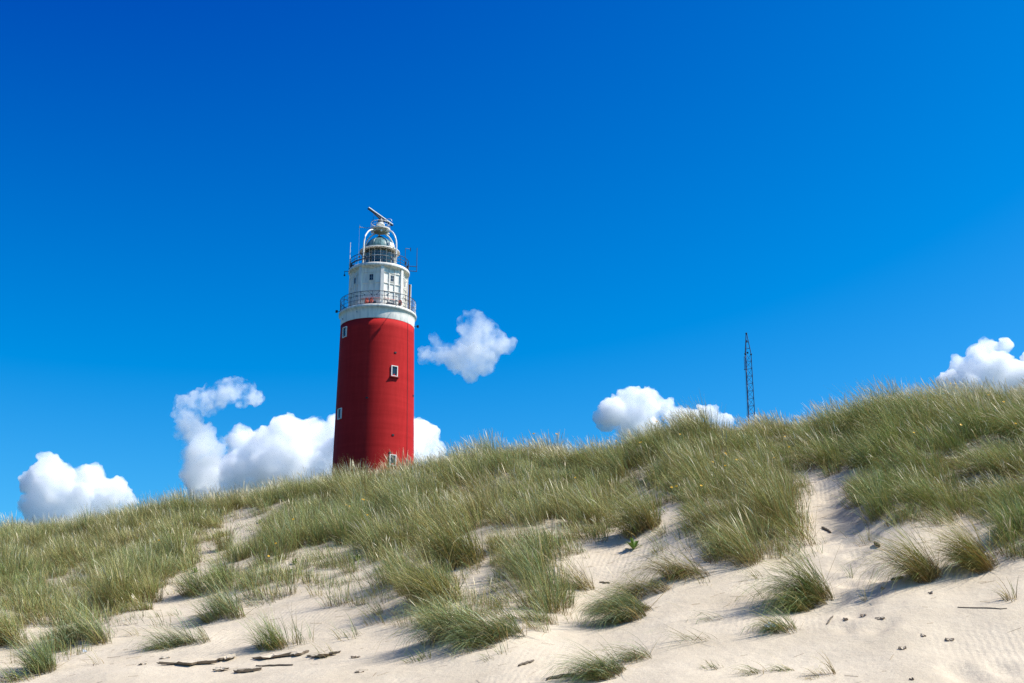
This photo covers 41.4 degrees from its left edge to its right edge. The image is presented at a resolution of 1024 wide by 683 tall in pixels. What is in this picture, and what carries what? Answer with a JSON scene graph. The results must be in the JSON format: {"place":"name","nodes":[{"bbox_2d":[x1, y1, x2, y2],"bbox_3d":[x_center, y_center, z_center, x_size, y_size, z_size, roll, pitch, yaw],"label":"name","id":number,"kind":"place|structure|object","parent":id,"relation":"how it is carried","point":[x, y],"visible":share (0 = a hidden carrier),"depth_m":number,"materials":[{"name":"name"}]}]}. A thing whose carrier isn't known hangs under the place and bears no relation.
{"place":"outdoors","nodes":[
{"label":"outdoors","id":0,"kind":"place"},
{"bbox_2d":[0,409,1023,682],"bbox_3d":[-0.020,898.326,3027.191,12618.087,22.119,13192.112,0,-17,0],"label":"dune ground","id":1,"kind":"structure","parent":0,"point":[986,645],"depth_m":20.89,"materials":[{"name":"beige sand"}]},
{"bbox_2d":[0,657,39,682],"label":"marram tuft","id":2,"kind":"object","parent":1,"relation":"on","point":[15,677],"visible":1,"depth_m":21.61,"materials":[{"name":"green plant"}]},
{"bbox_2d":[0,589,44,647],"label":"marram tuft","id":3,"kind":"object","parent":1,"relation":"on","point":[5,633],"visible":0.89,"depth_m":24.44,"materials":[{"name":"green plant"}]},
{"bbox_2d":[0,623,75,674],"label":"marram tuft","id":4,"kind":"object","parent":1,"relation":"on","point":[41,660],"visible":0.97,"depth_m":22.05,"materials":[{"name":"green plant"}]},
{"bbox_2d":[14,588,113,650],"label":"marram tuft","id":5,"kind":"object","parent":1,"relation":"on","point":[93,633],"visible":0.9,"depth_m":24.26,"materials":[{"name":"green plant"}]},
{"bbox_2d":[124,608,218,652],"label":"marram tuft","id":6,"kind":"object","parent":1,"relation":"on","point":[174,638],"visible":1,"depth_m":23.12,"materials":[{"name":"green plant"}]},
{"bbox_2d":[156,658,218,664],"bbox_3d":[-5.144,5.066,21.474,1.011,0.058,0.509,-2,-6,0],"label":"driftwood","id":7,"kind":"object","parent":1,"relation":"on","point":[187,661],"visible":1,"depth_m":21.38,"materials":[{"name":"beige wood"}]},
{"bbox_2d":[154,542,245,599],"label":"marram tuft","id":8,"kind":"object","parent":1,"relation":"on","point":[195,587],"visible":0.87,"depth_m":28.18,"materials":[{"name":"green plant"}]},
{"bbox_2d":[180,566,258,623],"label":"marram tuft","id":9,"kind":"object","parent":1,"relation":"on","point":[221,607],"visible":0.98,"depth_m":25.38,"materials":[{"name":"green plant"}]},
{"bbox_2d":[212,666,228,669],"bbox_3d":[-4.465,5.009,20.774,0.264,0.052,0.151,-5,-8,-1],"label":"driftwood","id":10,"kind":"object","parent":1,"relation":"on","point":[221,668],"visible":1,"depth_m":20.76,"materials":[{"name":"beige wood"}]},
{"bbox_2d":[205,514,246,550],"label":"marram tuft","id":11,"kind":"object","parent":1,"relation":"on","point":[217,541],"visible":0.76,"depth_m":34.15,"materials":[{"name":"green plant"}]},
{"bbox_2d":[217,653,235,659],"bbox_3d":[-4.561,5.037,21.681,0.288,0.056,0.443,-5,-3,-2],"label":"sand crust","id":12,"kind":"object","parent":1,"relation":"on","point":[226,656],"visible":1,"depth_m":21.61},
{"bbox_2d":[233,667,261,672],"bbox_3d":[-4.005,4.968,20.543,0.444,0.054,0.151,-5,-5,-2],"label":"sand crust","id":13,"kind":"object","parent":1,"relation":"on","point":[238,670],"visible":1,"depth_m":20.48},
{"bbox_2d":[225,604,287,652],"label":"marram tuft","id":14,"kind":"object","parent":1,"relation":"on","point":[271,640],"visible":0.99,"depth_m":22.00,"materials":[{"name":"green plant"}]},
{"bbox_2d":[243,587,282,606],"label":"marram tuft","id":15,"kind":"object","parent":1,"relation":"on","point":[247,603],"visible":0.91,"depth_m":26.13,"materials":[{"name":"green plant"}]},
{"bbox_2d":[251,652,292,658],"bbox_3d":[-3.771,4.957,21.449,0.714,0.052,0.378,-6,-5,-2],"label":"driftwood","id":16,"kind":"object","parent":1,"relation":"on","point":[270,655],"visible":1,"depth_m":21.35,"materials":[{"name":"beige wood"}]},
{"bbox_2d":[256,664,292,666],"bbox_3d":[-3.628,4.956,20.745,0.657,0.039,0.081,-6,-18,20],"label":"driftwood stick","id":17,"kind":"object","parent":1,"relation":"on","point":[274,665],"visible":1,"depth_m":20.74,"materials":[{"name":"wood"}]},
{"bbox_2d":[252,604,314,650],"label":"grass sprig","id":18,"kind":"object","parent":1,"relation":"on","point":[300,640],"depth_m":22.11,"materials":[{"name":"green plant"}]},
{"bbox_2d":[289,649,308,655],"bbox_3d":[-3.394,4.912,21.406,0.376,0.059,0.277,-7,-4,-2],"label":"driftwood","id":19,"kind":"object","parent":1,"relation":"on","point":[300,652],"visible":1,"depth_m":21.38,"materials":[{"name":"beige wood"}]},
{"bbox_2d":[299,570,325,596],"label":"grass sprig","id":20,"kind":"object","parent":1,"relation":"on","point":[314,588],"depth_m":25.91,"materials":[{"name":"beige plant"}]},
{"bbox_2d":[307,643,335,658],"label":"grass sprig","id":21,"kind":"object","parent":1,"relation":"on","point":[321,652],"depth_m":20.96,"materials":[{"name":"plant"}]},
{"bbox_2d":[308,650,340,656],"bbox_3d":[-2.932,4.854,21.091,0.548,0.053,0.517,-8,-7,-2],"label":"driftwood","id":22,"kind":"object","parent":1,"relation":"on","point":[317,654],"visible":0.96,"depth_m":21.00,"materials":[{"name":"beige wood"}]},
{"bbox_2d":[305,555,356,607],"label":"grass sprig","id":23,"kind":"object","parent":1,"relation":"on","point":[338,602],"depth_m":24.85,"materials":[{"name":"green plant"}]},
{"bbox_2d":[329,614,361,641],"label":"grass sprig","id":24,"kind":"object","parent":1,"relation":"on","point":[352,630],"depth_m":22.10,"materials":[{"name":"plant"}]},
{"bbox_2d":[362,601,382,615],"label":"grass sprig","id":25,"kind":"object","parent":1,"relation":"on","point":[378,610],"depth_m":23.29,"materials":[{"name":"green plant"}]},
{"bbox_2d":[332,207,418,477],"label":"lighthouse","id":26,"kind":"object","parent":1,"relation":"on","point":[374,414],"visible":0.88,"depth_m":142.22,"materials":[{"name":"red paint"}]},
{"bbox_2d":[337,408,341,419],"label":"window","id":27,"kind":"structure","parent":26,"relation":"in","point":[339,412],"depth_m":141.44,"materials":[{"name":"white paint"}]},
{"bbox_2d":[342,326,346,337],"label":"window","id":28,"kind":"structure","parent":26,"relation":"in","point":[344,331],"depth_m":143.98,"materials":[{"name":"white paint"}]},
{"bbox_2d":[369,273,373,280],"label":"small window","id":29,"kind":"structure","parent":26,"relation":"in","point":[371,276],"depth_m":145.22,"materials":[{"name":"glass"}]},
{"bbox_2d":[389,454,395,465],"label":"window","id":30,"kind":"structure","parent":26,"relation":"in","point":[390,455],"depth_m":138.75,"materials":[{"name":"white paint"}]},
{"bbox_2d":[390,275,394,282],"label":"small window","id":31,"kind":"structure","parent":26,"relation":"in","point":[391,276],"depth_m":145.71,"materials":[{"name":"white paint"}]},
{"bbox_2d":[390,365,398,377],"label":"window","id":32,"kind":"structure","parent":26,"relation":"in","point":[394,369],"depth_m":141.66,"materials":[{"name":"white paint"}]},
{"bbox_2d":[333,534,419,593],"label":"marram tuft","id":33,"kind":"object","parent":1,"relation":"on","point":[379,576],"visible":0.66,"depth_m":25.55,"materials":[{"name":"green plant"}]},
{"bbox_2d":[400,647,430,663],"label":"grass sprig","id":34,"kind":"object","parent":1,"relation":"on","point":[418,655],"depth_m":19.68,"materials":[{"name":"green plant"}]},
{"bbox_2d":[360,532,471,616],"bbox_3d":[-1.633,4.111,23.328,2.122,1.655,1.994,12,-20,-34],"label":"marram tuft","id":35,"kind":"object","parent":1,"relation":"on","point":[428,580],"visible":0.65,"depth_m":23.16,"materials":[{"name":"green plant"}]},
{"bbox_2d":[371,469,496,575],"bbox_3d":[-1.491,3.489,25.761,2.861,2.338,2.385,0,-17,0],"label":"marram tuft","id":36,"kind":"object","parent":1,"relation":"on","point":[460,550],"visible":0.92,"depth_m":25.51,"materials":[{"name":"green plant"}]},
{"bbox_2d":[370,564,499,661],"bbox_3d":[-1.123,3.994,20.336,2.236,1.641,1.676,10,-19,-30],"label":"marram tuft","id":37,"kind":"object","parent":1,"relation":"on","point":[430,631],"visible":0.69,"depth_m":20.31,"materials":[{"name":"green plant"}]},
{"bbox_2d":[427,584,516,660],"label":"marram tuft","id":38,"kind":"object","parent":1,"relation":"on","point":[482,633],"visible":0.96,"depth_m":19.75,"materials":[{"name":"green plant"}]},
{"bbox_2d":[7,468,942,664],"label":"sparse grass","id":39,"kind":"structure","parent":1,"relation":"on","point":[243,514],"depth_m":26.01,"materials":[{"name":"green plant"}]},
{"bbox_2d":[457,604,551,640],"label":"marram tuft","id":40,"kind":"object","parent":1,"relation":"on","point":[510,628],"visible":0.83,"depth_m":20.05,"materials":[{"name":"green plant"}]},
{"bbox_2d":[0,375,1023,657],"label":"marram grass","id":41,"kind":"structure","parent":1,"relation":"on","point":[890,427],"depth_m":29.96,"materials":[{"name":"green plant"}]},
{"bbox_2d":[518,659,533,665],"bbox_3d":[0.196,4.425,18.666,0.056,0.112,0.373,-12,-21,36],"label":"driftwood stick","id":42,"kind":"object","parent":1,"relation":"on","point":[525,663],"visible":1,"depth_m":18.62,"materials":[{"name":"wood"}]},
{"bbox_2d":[505,583,552,604],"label":"grass sprig","id":43,"kind":"object","parent":1,"relation":"on","point":[538,595],"depth_m":22.57,"materials":[{"name":"green plant"}]},
{"bbox_2d":[522,535,594,590],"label":"marram tuft","id":44,"kind":"object","parent":1,"relation":"on","point":[581,583],"visible":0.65,"depth_m":23.47,"materials":[{"name":"green plant"}]},
{"bbox_2d":[546,673,573,679],"bbox_3d":[0.639,4.407,17.811,0.409,0.092,0.084,4,-17,-14],"label":"driftwood stick","id":45,"kind":"object","parent":1,"relation":"on","point":[552,677],"visible":0.66,"depth_m":17.78,"materials":[{"name":"brown wood"}]},
{"bbox_2d":[540,637,643,682],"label":"marram tuft","id":46,"kind":"object","parent":1,"relation":"on","point":[596,668],"visible":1,"depth_m":17.68,"materials":[{"name":"green plant"}]},
{"bbox_2d":[565,564,681,630],"bbox_3d":[1.767,4.132,21.191,2.066,1.316,1.429,8,-18,-24],"label":"marram tuft","id":47,"kind":"object","parent":1,"relation":"on","point":[630,611],"visible":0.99,"depth_m":21.02,"materials":[{"name":"green plant"}]},
{"bbox_2d":[583,473,666,549],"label":"marram tuft","id":48,"kind":"object","parent":1,"relation":"on","point":[647,519],"visible":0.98,"depth_m":26.34,"materials":[{"name":"green plant"}]},
{"bbox_2d":[592,632,660,663],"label":"marram tuft","id":49,"kind":"object","parent":1,"relation":"on","point":[631,653],"visible":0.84,"depth_m":18.57,"materials":[{"name":"green plant"}]},
{"bbox_2d":[624,537,641,548],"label":"leafy plant","id":50,"kind":"object","parent":1,"relation":"on","point":[632,543],"visible":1,"depth_m":25.53,"materials":[{"name":"green plant"}]},
{"bbox_2d":[577,533,714,613],"bbox_3d":[2.257,3.896,22.509,2.583,1.680,1.523,7,-18,-23],"label":"marram tuft","id":51,"kind":"object","parent":1,"relation":"on","point":[676,569],"visible":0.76,"depth_m":22.59,"materials":[{"name":"green plant"}]},
{"bbox_2d":[644,625,715,644],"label":"grass sprig","id":52,"kind":"object","parent":1,"relation":"on","point":[690,636],"depth_m":19.16,"materials":[{"name":"plant"}]},
{"bbox_2d":[686,610,733,623],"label":"grass sprig","id":53,"kind":"object","parent":1,"relation":"on","point":[706,615],"depth_m":20.33,"materials":[{"name":"plant"}]},
{"bbox_2d":[701,658,723,669],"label":"grass sprig","id":54,"kind":"object","parent":1,"relation":"on","point":[711,665],"depth_m":17.65,"materials":[{"name":"plant"}]},
{"bbox_2d":[721,662,766,675],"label":"grass sprig","id":55,"kind":"object","parent":1,"relation":"on","point":[747,670],"depth_m":17.29,"materials":[{"name":"green plant"}]},
{"bbox_2d":[744,333,754,423],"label":"radio mast","id":56,"kind":"object","parent":1,"relation":"on","point":[746,369],"visible":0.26,"depth_m":206.95,"materials":[{"name":"metal"}]},
{"bbox_2d":[737,595,810,637],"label":"marram tuft","id":57,"kind":"object","parent":1,"relation":"on","point":[778,626],"visible":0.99,"depth_m":19.20,"materials":[{"name":"green plant"}]},
{"bbox_2d":[759,651,793,671],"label":"grass sprig","id":58,"kind":"object","parent":1,"relation":"on","point":[783,669],"depth_m":17.33,"materials":[{"name":"green plant"}]},
{"bbox_2d":[724,514,849,616],"bbox_3d":[4.256,3.570,20.799,2.323,1.879,2.061,0,-17,0],"label":"marram tuft","id":59,"kind":"object","parent":1,"relation":"on","point":[807,596],"visible":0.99,"depth_m":20.55,"materials":[{"name":"green plant"}]},
{"bbox_2d":[797,649,835,680],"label":"grass sprig","id":60,"kind":"object","parent":1,"relation":"on","point":[831,669],"depth_m":17.07,"materials":[{"name":"plant"}]},
{"bbox_2d":[842,564,854,577],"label":"grass sprig","id":61,"kind":"object","parent":1,"relation":"on","point":[848,572],"depth_m":21.73,"materials":[{"name":"beige plant"}]},
{"bbox_2d":[855,526,871,544],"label":"grass sprig","id":62,"kind":"object","parent":1,"relation":"on","point":[868,533],"depth_m":23.71,"materials":[{"name":"green plant"}]},
{"bbox_2d":[839,512,963,599],"bbox_3d":[6.032,3.336,20.753,2.585,1.832,1.895,8,-19,-26],"label":"marram tuft","id":63,"kind":"object","parent":1,"relation":"on","point":[918,573],"visible":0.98,"depth_m":20.60,"materials":[{"name":"green plant"}]},
{"bbox_2d":[906,497,1017,584],"bbox_3d":[6.988,3.204,20.886,2.188,1.520,1.654,10,-20,-31],"label":"marram tuft","id":64,"kind":"object","parent":1,"relation":"on","point":[972,556],"visible":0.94,"depth_m":20.79,"materials":[{"name":"green plant"}]},
{"bbox_2d":[958,607,1006,608],"bbox_3d":[6.580,3.730,18.983,0.673,0.070,0.056,-10,-19,30],"label":"driftwood stick","id":65,"kind":"object","parent":1,"relation":"on","point":[983,607],"visible":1,"depth_m":18.96,"materials":[{"name":"wood"}]},
{"bbox_2d":[989,577,1017,601],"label":"grass sprig","id":66,"kind":"object","parent":1,"relation":"on","point":[1012,598],"depth_m":19.22,"materials":[{"name":"plant"}]},
{"bbox_2d":[0,0,1023,526],"label":"sky","id":67,"kind":"structure","parent":0,"point":[596,204],"materials":[{"name":"blue"}]}
]}

